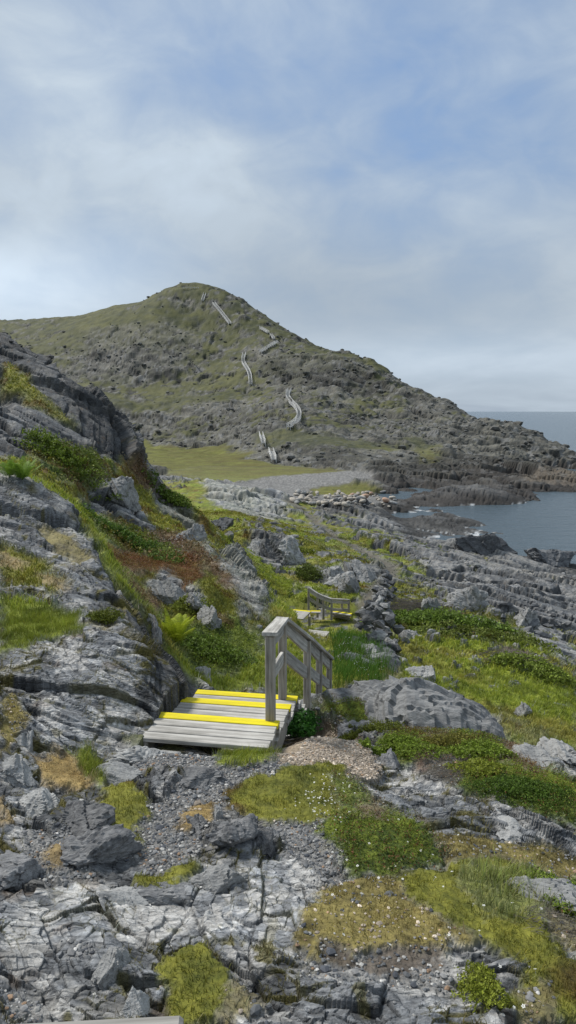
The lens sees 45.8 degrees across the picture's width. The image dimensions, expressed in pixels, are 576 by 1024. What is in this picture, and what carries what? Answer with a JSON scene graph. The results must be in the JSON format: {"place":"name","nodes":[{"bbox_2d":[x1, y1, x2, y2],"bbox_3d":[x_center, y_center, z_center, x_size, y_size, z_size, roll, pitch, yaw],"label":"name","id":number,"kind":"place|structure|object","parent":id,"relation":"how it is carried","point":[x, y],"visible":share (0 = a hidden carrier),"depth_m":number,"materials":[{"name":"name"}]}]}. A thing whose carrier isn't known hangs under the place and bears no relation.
{"place":"outdoors","nodes":[
{"label":"outdoors","id":0,"kind":"place"},
{"bbox_2d":[0,332,143,468],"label":"rock slope","id":1,"kind":"structure","parent":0,"point":[104,426],"depth_m":31.52,"materials":[{"name":"stone"}]},
{"bbox_2d":[144,436,369,494],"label":"meadow","id":2,"kind":"structure","parent":0,"point":[221,462],"depth_m":153.44,"materials":[{"name":"plant"}]},
{"bbox_2d":[0,434,575,1023],"bbox_3d":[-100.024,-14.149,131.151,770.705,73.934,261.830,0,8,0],"label":"ground","id":3,"kind":"structure","parent":0,"point":[40,520],"depth_m":5.11,"materials":[{"name":"stone"}]},
{"bbox_2d":[0,459,17,477],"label":"fern","id":4,"kind":"object","parent":3,"relation":"on","point":[7,471],"visible":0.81,"depth_m":12.72,"materials":[{"name":"green plant"}]},
{"bbox_2d":[0,753,38,787],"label":"rock","id":5,"kind":"object","parent":3,"relation":"on","point":[16,772],"visible":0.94,"depth_m":5.14,"materials":[{"name":"stone"}]},
{"bbox_2d":[0,850,42,891],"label":"rock","id":6,"kind":"object","parent":3,"relation":"on","point":[16,870],"visible":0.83,"depth_m":3.75,"materials":[{"name":"stone"}]},
{"bbox_2d":[3,456,41,479],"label":"fern","id":7,"kind":"object","parent":3,"relation":"on","point":[22,472],"visible":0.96,"depth_m":12.67,"materials":[{"name":"green plant"}]},
{"bbox_2d":[16,730,33,751],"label":"rock","id":8,"kind":"object","parent":3,"relation":"on","point":[24,740],"visible":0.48,"depth_m":5.68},
{"bbox_2d":[19,787,59,817],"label":"rock","id":9,"kind":"object","parent":3,"relation":"on","point":[40,801],"visible":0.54,"depth_m":4.84,"materials":[{"name":"stone"}]},
{"bbox_2d":[12,424,128,500],"bbox_3d":[-8.020,-1.785,25.088,3.894,2.831,2.604,0,8,0],"label":"shrub","id":10,"kind":"object","parent":3,"relation":"on","point":[45,438],"visible":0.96,"depth_m":24.64,"materials":[{"name":"green plant"}]},
{"bbox_2d":[59,800,115,836],"bbox_3d":[-1.365,2.092,4.454,0.428,0.338,0.451,4,9,26],"label":"rock","id":11,"kind":"object","parent":3,"relation":"on","point":[80,817],"visible":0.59,"depth_m":4.43,"materials":[{"name":"stone"}]},
{"bbox_2d":[60,824,144,867],"bbox_3d":[-1.117,2.013,4.106,0.493,0.255,0.337,-3,9,-21],"label":"rock","id":12,"kind":"object","parent":3,"relation":"on","point":[108,845],"visible":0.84,"depth_m":4.02,"materials":[{"name":"stone"}]},
{"bbox_2d":[85,606,124,623],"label":"shrub","id":13,"kind":"object","parent":3,"relation":"on","point":[104,616],"visible":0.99,"depth_m":8.17,"materials":[{"name":"green plant"}]},
{"bbox_2d":[91,946,130,989],"bbox_3d":[-0.776,2.016,2.999,0.178,0.191,0.145,-6,10,-36],"label":"rock","id":14,"kind":"object","parent":3,"relation":"on","point":[113,960],"visible":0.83,"depth_m":2.96,"materials":[{"name":"stone"}]},
{"bbox_2d":[96,761,142,785],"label":"rock","id":15,"kind":"object","parent":3,"relation":"on","point":[119,772],"visible":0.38,"depth_m":5.50,"materials":[{"name":"stone"}]},
{"bbox_2d":[81,502,161,551],"bbox_3d":[-5.249,0.483,21.632,2.521,1.654,1.467,0,8,0],"label":"shrub","id":16,"kind":"object","parent":3,"relation":"on","point":[137,539],"visible":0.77,"depth_m":21.52,"materials":[{"name":"green plant"}]},
{"bbox_2d":[98,885,148,910],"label":"rock","id":17,"kind":"object","parent":3,"relation":"on","point":[125,894],"visible":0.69,"depth_m":3.60,"materials":[{"name":"stone"}]},
{"bbox_2d":[108,476,141,514],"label":"rock","id":18,"kind":"object","parent":3,"relation":"on","point":[122,485],"visible":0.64,"depth_m":26.00,"materials":[{"name":"stone"}]},
{"bbox_2d":[120,985,149,1017],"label":"rock","id":19,"kind":"object","parent":3,"relation":"on","point":[137,1003],"visible":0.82,"depth_m":2.76,"materials":[{"name":"stone"}]},
{"bbox_2d":[109,745,180,764],"bbox_3d":[-1.296,2.135,6.048,0.620,0.205,0.517,3,9,20],"label":"rock","id":20,"kind":"object","parent":3,"relation":"on","point":[132,755],"visible":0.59,"depth_m":5.92,"materials":[{"name":"stone"}]},
{"bbox_2d":[147,613,161,643],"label":"rock","id":21,"kind":"object","parent":3,"relation":"on","point":[156,631],"visible":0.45,"depth_m":10.69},
{"bbox_2d":[134,882,191,905],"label":"rock","id":22,"kind":"object","parent":3,"relation":"on","point":[154,895],"visible":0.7,"depth_m":3.66,"materials":[{"name":"stone"}]},
{"bbox_2d":[149,579,185,605],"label":"rock","id":23,"kind":"object","parent":3,"relation":"on","point":[166,592],"visible":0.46,"depth_m":15.79,"materials":[{"name":"stone"}]},
{"bbox_2d":[147,550,190,563],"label":"shrub","id":24,"kind":"object","parent":3,"relation":"on","point":[154,553],"visible":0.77,"depth_m":20.80,"materials":[{"name":"green plant"}]},
{"bbox_2d":[140,468,199,511],"bbox_3d":[-5.649,-1.093,32.201,3.072,1.992,1.737,0,8,0],"label":"shrub","id":25,"kind":"object","parent":3,"relation":"on","point":[175,498],"visible":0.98,"depth_m":32.00,"materials":[{"name":"green plant"}]},
{"bbox_2d":[158,608,195,642],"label":"fern","id":26,"kind":"object","parent":3,"relation":"on","point":[176,628],"visible":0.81,"depth_m":11.56,"materials":[{"name":"green plant"}]},
{"bbox_2d":[168,593,214,614],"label":"shrub","id":27,"kind":"object","parent":3,"relation":"on","point":[178,604],"visible":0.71,"depth_m":15.16,"materials":[{"name":"green plant"}]},
{"bbox_2d":[176,523,206,541],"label":"rock","id":28,"kind":"object","parent":3,"relation":"on","point":[197,529],"visible":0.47,"depth_m":24.86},
{"bbox_2d":[179,592,205,612],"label":"rock","id":29,"kind":"object","parent":3,"relation":"on","point":[193,599],"visible":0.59,"depth_m":15.13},
{"bbox_2d":[159,766,228,788],"bbox_3d":[-0.737,2.066,5.277,0.632,0.162,0.300,2,9,15],"label":"rock","id":30,"kind":"object","parent":3,"relation":"on","point":[196,777],"visible":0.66,"depth_m":5.24,"materials":[{"name":"stone"}]},
{"bbox_2d":[186,813,206,832],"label":"rock","id":31,"kind":"object","parent":3,"relation":"on","point":[198,821],"visible":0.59,"depth_m":4.46,"materials":[{"name":"stone"}]},
{"bbox_2d":[196,666,210,680],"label":"rock","id":32,"kind":"object","parent":3,"relation":"on","point":[206,670],"visible":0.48,"depth_m":11.33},
{"bbox_2d":[197,604,221,630],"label":"rock","id":33,"kind":"object","parent":3,"relation":"on","point":[210,616],"visible":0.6,"depth_m":14.56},
{"bbox_2d":[157,611,263,667],"bbox_3d":[-1.490,2.292,12.679,2.132,1.051,1.645,0,8,0],"label":"shrub","id":34,"kind":"object","parent":3,"relation":"on","point":[204,648],"visible":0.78,"depth_m":12.48,"materials":[{"name":"green plant"}]},
{"bbox_2d":[188,864,248,894],"bbox_3d":[-0.375,2.077,3.834,0.343,0.219,0.184,-5,10,-29],"label":"rock","id":35,"kind":"object","parent":3,"relation":"on","point":[217,878],"visible":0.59,"depth_m":3.78,"materials":[{"name":"stone"}]},
{"bbox_2d":[214,804,223,819],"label":"rock","id":36,"kind":"object","parent":3,"relation":"on","point":[218,813],"visible":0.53,"depth_m":4.49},
{"bbox_2d":[213,517,233,530],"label":"rock","id":37,"kind":"object","parent":3,"relation":"on","point":[222,523],"visible":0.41,"depth_m":49.34,"materials":[{"name":"stone"}]},
{"bbox_2d":[143,689,306,750],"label":"staircase","id":38,"kind":"structure","parent":3,"relation":"on","point":[218,719],"depth_m":6.58,"materials":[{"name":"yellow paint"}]},
{"bbox_2d":[262,616,333,739],"bbox_3d":[0.202,2.406,8.868,0.275,3.249,4.584,2,9,11],"label":"handrail","id":39,"kind":"object","parent":38,"relation":"attached to","point":[279,630],"visible":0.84,"depth_m":7.80,"materials":[{"name":"wood"}]},
{"bbox_2d":[208,813,260,847],"bbox_3d":[-0.322,1.997,4.233,0.317,0.227,0.329,1,8,5],"label":"rock","id":40,"kind":"object","parent":3,"relation":"on","point":[233,832],"visible":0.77,"depth_m":4.14,"materials":[{"name":"stone"}]},
{"bbox_2d":[246,539,260,555],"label":"rock","id":41,"kind":"object","parent":3,"relation":"on","point":[254,546],"visible":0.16,"depth_m":40.64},
{"bbox_2d":[253,828,274,859],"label":"rock","id":42,"kind":"object","parent":3,"relation":"on","point":[264,838],"visible":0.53,"depth_m":4.22,"materials":[{"name":"stone"}]},
{"bbox_2d":[259,536,282,562],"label":"rock","id":43,"kind":"object","parent":3,"relation":"on","point":[268,548],"visible":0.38,"depth_m":39.54,"materials":[{"name":"stone"}]},
{"bbox_2d":[0,361,575,1023],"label":"grass","id":44,"kind":"structure","parent":3,"relation":"on","point":[344,671],"depth_m":11.76,"materials":[{"name":"green plant"}]},
{"bbox_2d":[0,435,575,919],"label":"ground cover plants","id":45,"kind":"object","parent":3,"relation":"on","point":[178,571],"visible":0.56,"depth_m":7.31,"materials":[{"name":"green plant"}]},
{"bbox_2d":[0,621,575,1023],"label":"gravel","id":46,"kind":"structure","parent":3,"relation":"on","point":[255,1009],"depth_m":4.26,"materials":[{"name":"gravel"}]},
{"bbox_2d":[2,332,575,609],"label":"rubble","id":47,"kind":"object","parent":3,"relation":"on","point":[426,565],"visible":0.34,"depth_m":46.27,"materials":[{"name":"stone"}]},
{"bbox_2d":[275,535,305,565],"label":"rock","id":48,"kind":"object","parent":3,"relation":"on","point":[289,550],"visible":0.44,"depth_m":39.27,"materials":[{"name":"stone"}]},
{"bbox_2d":[286,707,322,738],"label":"shrub","id":49,"kind":"object","parent":3,"relation":"on","point":[303,721],"visible":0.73,"depth_m":7.39,"materials":[{"name":"green plant"}]},
{"bbox_2d":[299,546,315,553],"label":"shrub","id":50,"kind":"object","parent":3,"relation":"on","point":[304,550],"visible":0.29,"depth_m":42.58,"materials":[{"name":"green plant"}]},
{"bbox_2d":[295,562,324,580],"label":"shrub","id":51,"kind":"object","parent":3,"relation":"on","point":[310,572],"visible":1,"depth_m":35.53,"materials":[{"name":"green plant"}]},
{"bbox_2d":[293,609,351,627],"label":"staircase","id":52,"kind":"structure","parent":3,"relation":"on","point":[303,614],"depth_m":29.66,"materials":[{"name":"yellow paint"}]},
{"bbox_2d":[307,587,349,620],"bbox_3d":[1.914,4.197,30.395,2.054,1.783,0.642,-3,9,-18],"label":"handrail","id":53,"kind":"object","parent":52,"relation":"attached to","point":[323,598],"visible":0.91,"depth_m":30.18,"materials":[{"name":"wood"}]},
{"bbox_2d":[317,566,344,580],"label":"rock","id":54,"kind":"object","parent":3,"relation":"on","point":[332,571],"visible":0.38,"depth_m":35.51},
{"bbox_2d":[323,571,354,586],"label":"rock","id":55,"kind":"object","parent":3,"relation":"on","point":[335,581],"visible":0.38,"depth_m":34.33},
{"bbox_2d":[337,574,359,593],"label":"rock","id":56,"kind":"object","parent":3,"relation":"on","point":[348,584],"visible":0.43,"depth_m":32.46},
{"bbox_2d":[338,652,364,662],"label":"stone","id":57,"kind":"object","parent":3,"relation":"on","point":[345,653],"visible":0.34,"depth_m":14.98,"materials":[{"name":"stone"}]},
{"bbox_2d":[334,720,373,739],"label":"rock","id":58,"kind":"object","parent":3,"relation":"on","point":[343,728],"visible":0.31,"depth_m":8.08,"materials":[{"name":"stone"}]},
{"bbox_2d":[343,559,377,582],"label":"rock","id":59,"kind":"object","parent":3,"relation":"on","point":[362,571],"visible":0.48,"depth_m":37.01,"materials":[{"name":"stone"}]},
{"bbox_2d":[333,719,406,739],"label":"shrub","id":60,"kind":"object","parent":3,"relation":"on","point":[377,727],"visible":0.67,"depth_m":7.71,"materials":[{"name":"green plant"}]},
{"bbox_2d":[367,652,392,661],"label":"stone","id":61,"kind":"object","parent":3,"relation":"on","point":[376,656],"visible":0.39,"depth_m":15.43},
{"bbox_2d":[376,640,386,646],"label":"stone","id":62,"kind":"object","parent":3,"relation":"on","point":[382,644],"visible":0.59,"depth_m":17.46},
{"bbox_2d":[371,630,387,639],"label":"stone","id":63,"kind":"object","parent":62,"relation":"on","point":[381,634],"visible":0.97,"depth_m":17.52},
{"bbox_2d":[377,748,399,769],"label":"rock","id":64,"kind":"object","parent":3,"relation":"on","point":[389,758],"visible":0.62,"depth_m":6.37,"materials":[{"name":"stone"}]},
{"bbox_2d":[380,655,397,672],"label":"stone","id":65,"kind":"object","parent":3,"relation":"on","point":[392,664],"visible":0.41,"depth_m":15.17,"materials":[{"name":"stone"}]},
{"bbox_2d":[385,637,397,648],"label":"rock","id":66,"kind":"object","parent":3,"relation":"on","point":[388,640],"visible":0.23,"depth_m":17.85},
{"bbox_2d":[387,643,401,652],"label":"stone","id":67,"kind":"object","parent":66,"relation":"on","point":[396,647],"visible":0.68,"depth_m":17.52,"materials":[{"name":"stone"}]},
{"bbox_2d":[355,732,448,759],"bbox_3d":[1.111,2.306,6.736,0.912,0.288,0.646,0,8,0],"label":"shrub","id":68,"kind":"object","parent":3,"relation":"on","point":[396,743],"visible":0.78,"depth_m":6.67,"materials":[{"name":"green plant"}]},
{"bbox_2d":[301,675,508,744],"bbox_3d":[1.476,2.962,8.922,3.241,1.944,2.534,17,13,15],"label":"boulder","id":69,"kind":"object","parent":3,"relation":"on","point":[415,702],"visible":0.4,"depth_m":8.36,"materials":[{"name":"stone"}]},
{"bbox_2d":[398,629,421,639],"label":"rock","id":70,"kind":"object","parent":3,"relation":"on","point":[409,634],"visible":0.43,"depth_m":21.62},
{"bbox_2d":[386,595,449,611],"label":"dead branches","id":71,"kind":"object","parent":3,"relation":"on","point":[410,604],"visible":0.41,"depth_m":28.35,"materials":[{"name":"wood"}]},
{"bbox_2d":[403,665,435,681],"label":"rock","id":72,"kind":"object","parent":3,"relation":"on","point":[426,672],"visible":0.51,"depth_m":15.34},
{"bbox_2d":[421,597,440,610],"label":"rock","id":73,"kind":"object","parent":3,"relation":"on","point":[428,602],"visible":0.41,"depth_m":26.98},
{"bbox_2d":[360,606,519,632],"bbox_3d":[5.484,4.014,25.475,6.338,1.548,3.231,0,8,0],"label":"shrub","id":74,"kind":"object","parent":3,"relation":"on","point":[435,615],"visible":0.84,"depth_m":24.79,"materials":[{"name":"green plant"}]},
{"bbox_2d":[412,760,468,779],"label":"dead branches","id":75,"kind":"object","parent":3,"relation":"on","point":[439,773],"visible":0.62,"depth_m":5.97,"materials":[{"name":"plant"}]},
{"bbox_2d":[419,731,484,751],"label":"shrub","id":76,"kind":"object","parent":3,"relation":"on","point":[444,741],"visible":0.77,"depth_m":6.88,"materials":[{"name":"green plant"}]},
{"bbox_2d":[443,585,490,611],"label":"rock","id":77,"kind":"object","parent":3,"relation":"on","point":[472,598],"visible":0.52,"depth_m":29.68,"materials":[{"name":"stone"}]},
{"bbox_2d":[443,757,507,776],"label":"shrub","id":78,"kind":"object","parent":3,"relation":"on","point":[477,764],"visible":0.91,"depth_m":5.98,"materials":[{"name":"green plant"}]},
{"bbox_2d":[450,958,512,1012],"bbox_3d":[0.800,1.994,2.873,0.250,0.183,0.354,0,8,0],"label":"shrub","id":79,"kind":"object","parent":3,"relation":"on","point":[481,983],"visible":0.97,"depth_m":2.83,"materials":[{"name":"green plant"}]},
{"bbox_2d":[445,737,518,758],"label":"shrub","id":80,"kind":"object","parent":3,"relation":"on","point":[481,747],"visible":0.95,"depth_m":6.55,"materials":[{"name":"green plant"}]},
{"bbox_2d":[454,533,517,555],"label":"rock","id":81,"kind":"object","parent":3,"relation":"on","point":[486,544],"visible":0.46,"depth_m":60.30,"materials":[{"name":"stone"}]},
{"bbox_2d":[413,619,573,661],"bbox_3d":[6.693,4.193,22.453,5.208,1.202,2.212,1,9,10],"label":"shrub","id":82,"kind":"object","parent":3,"relation":"on","point":[499,637],"visible":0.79,"depth_m":22.12,"materials":[{"name":"green plant"}]},
{"bbox_2d":[496,815,524,843],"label":"rock","id":83,"kind":"object","parent":3,"relation":"on","point":[510,833],"visible":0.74,"depth_m":4.67,"materials":[{"name":"stone"}]},
{"bbox_2d":[461,773,575,811],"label":"shrub","id":84,"kind":"object","parent":3,"relation":"on","point":[522,784],"visible":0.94,"depth_m":5.43,"materials":[{"name":"green plant"}]},
{"bbox_2d":[476,646,563,664],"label":"dead branches","id":85,"kind":"object","parent":3,"relation":"on","point":[491,650],"visible":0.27,"depth_m":19.32,"materials":[{"name":"plant"}]},
{"bbox_2d":[513,702,531,716],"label":"rock","id":86,"kind":"object","parent":3,"relation":"on","point":[524,709],"visible":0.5,"depth_m":14.42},
{"bbox_2d":[514,608,540,627],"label":"rock","id":87,"kind":"object","parent":3,"relation":"on","point":[527,616],"visible":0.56,"depth_m":28.55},
{"bbox_2d":[486,650,575,689],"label":"shrub","id":88,"kind":"object","parent":3,"relation":"on","point":[549,670],"visible":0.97,"depth_m":18.39,"materials":[{"name":"green plant"}]},
{"bbox_2d":[512,742,553,768],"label":"rock","id":89,"kind":"object","parent":3,"relation":"on","point":[540,754],"visible":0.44,"depth_m":6.83,"materials":[{"name":"stone"}]},
{"bbox_2d":[503,875,575,913],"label":"rock","id":90,"kind":"object","parent":3,"relation":"on","point":[560,886],"visible":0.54,"depth_m":3.82,"materials":[{"name":"stone"}]},
{"bbox_2d":[533,630,551,638],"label":"stone","id":91,"kind":"object","parent":3,"relation":"on","point":[542,634],"visible":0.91,"depth_m":26.53,"materials":[{"name":"stone"}]},
{"bbox_2d":[515,902,575,942],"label":"dead branches","id":92,"kind":"object","parent":3,"relation":"on","point":[557,915],"visible":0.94,"depth_m":3.56,"materials":[{"name":"wood"}]},
{"bbox_2d":[520,865,575,915],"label":"shrub","id":93,"kind":"object","parent":3,"relation":"on","point":[544,874],"visible":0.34,"depth_m":3.91,"materials":[{"name":"green plant"}]},
{"bbox_2d":[524,548,575,566],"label":"rock","id":94,"kind":"object","parent":3,"relation":"on","point":[555,558],"visible":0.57,"depth_m":63.97,"materials":[{"name":"stone"}]},
{"bbox_2d":[536,736,575,764],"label":"rock","id":95,"kind":"object","parent":3,"relation":"on","point":[553,747],"visible":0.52,"depth_m":7.55,"materials":[{"name":"stone"}]},
{"bbox_2d":[0,282,575,474],"bbox_3d":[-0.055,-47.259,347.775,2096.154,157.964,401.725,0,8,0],"label":"hill","id":96,"kind":"structure","parent":0,"point":[192,316],"depth_m":283.54,"materials":[{"name":"plant"}]},
{"bbox_2d":[212,301,230,324],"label":"staircase","id":97,"kind":"structure","parent":96,"relation":"on","point":[221,312],"depth_m":361.44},
{"bbox_2d":[242,352,251,383],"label":"staircase","id":98,"kind":"structure","parent":96,"relation":"on","point":[244,364],"depth_m":301.86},
{"bbox_2d":[259,340,277,353],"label":"staircase","id":99,"kind":"structure","parent":96,"relation":"on","point":[268,346],"depth_m":321.08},
{"bbox_2d":[268,447,276,462],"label":"staircase","id":100,"kind":"structure","parent":96,"relation":"on","point":[272,455],"depth_m":166.72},
{"bbox_2d":[286,387,300,429],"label":"staircase","id":101,"kind":"structure","parent":96,"relation":"on","point":[298,415],"depth_m":215.50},
{"bbox_2d":[19,282,575,470],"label":"rubble","id":102,"kind":"object","parent":96,"relation":"on","point":[451,431],"visible":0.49,"depth_m":223.39,"materials":[{"name":"stone"}]},
{"bbox_2d":[0,0,575,411],"label":"sky","id":103,"kind":"structure","parent":0,"point":[392,183],"materials":[{"name":"blue"}]},
{"bbox_2d":[232,467,402,504],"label":"beach","id":104,"kind":"structure","parent":0,"point":[290,485],"depth_m":130.04,"materials":[{"name":"gravel"}]},
{"bbox_2d":[287,499,399,630],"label":"footpath","id":105,"kind":"structure","parent":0,"point":[390,568],"depth_m":48.59,"materials":[{"name":"gravel"}]},
{"bbox_2d":[378,412,575,563],"bbox_3d":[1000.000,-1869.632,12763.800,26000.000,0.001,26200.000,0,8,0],"label":"sea","id":106,"kind":"structure","parent":0,"point":[547,521],"depth_m":102.17,"materials":[{"name":"blue liquid"}]},
{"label":"ground","id":107,"kind":"structure","parent":0,"visible":0},
{"bbox_2d":[28,1016,183,1023],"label":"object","id":108,"kind":"object","parent":107,"relation":"on","point":[165,1020],"visible":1,"depth_m":0.67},
{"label":"stone","id":109,"kind":"object","parent":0,"visible":0},
{"bbox_2d":[374,619,384,628],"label":"stone","id":110,"kind":"object","parent":109,"relation":"on","point":[379,623],"visible":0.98,"depth_m":20.46,"materials":[{"name":"stone"}]},
{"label":"stone","id":111,"kind":"object","parent":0,"visible":0},
{"bbox_2d":[362,614,376,624],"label":"stone","id":112,"kind":"object","parent":111,"relation":"on","point":[368,619],"visible":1,"depth_m":17.20,"materials":[{"name":"stone"}]},
{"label":"stone","id":113,"kind":"object","parent":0,"visible":0},
{"bbox_2d":[392,625,404,634],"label":"stone","id":114,"kind":"object","parent":113,"relation":"on","point":[398,629],"visible":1,"depth_m":20.64,"materials":[{"name":"stone"}]},
{"bbox_2d":[384,614,394,625],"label":"stone","id":115,"kind":"object","parent":114,"relation":"on","point":[389,619],"visible":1,"depth_m":20.70,"materials":[{"name":"stone"}]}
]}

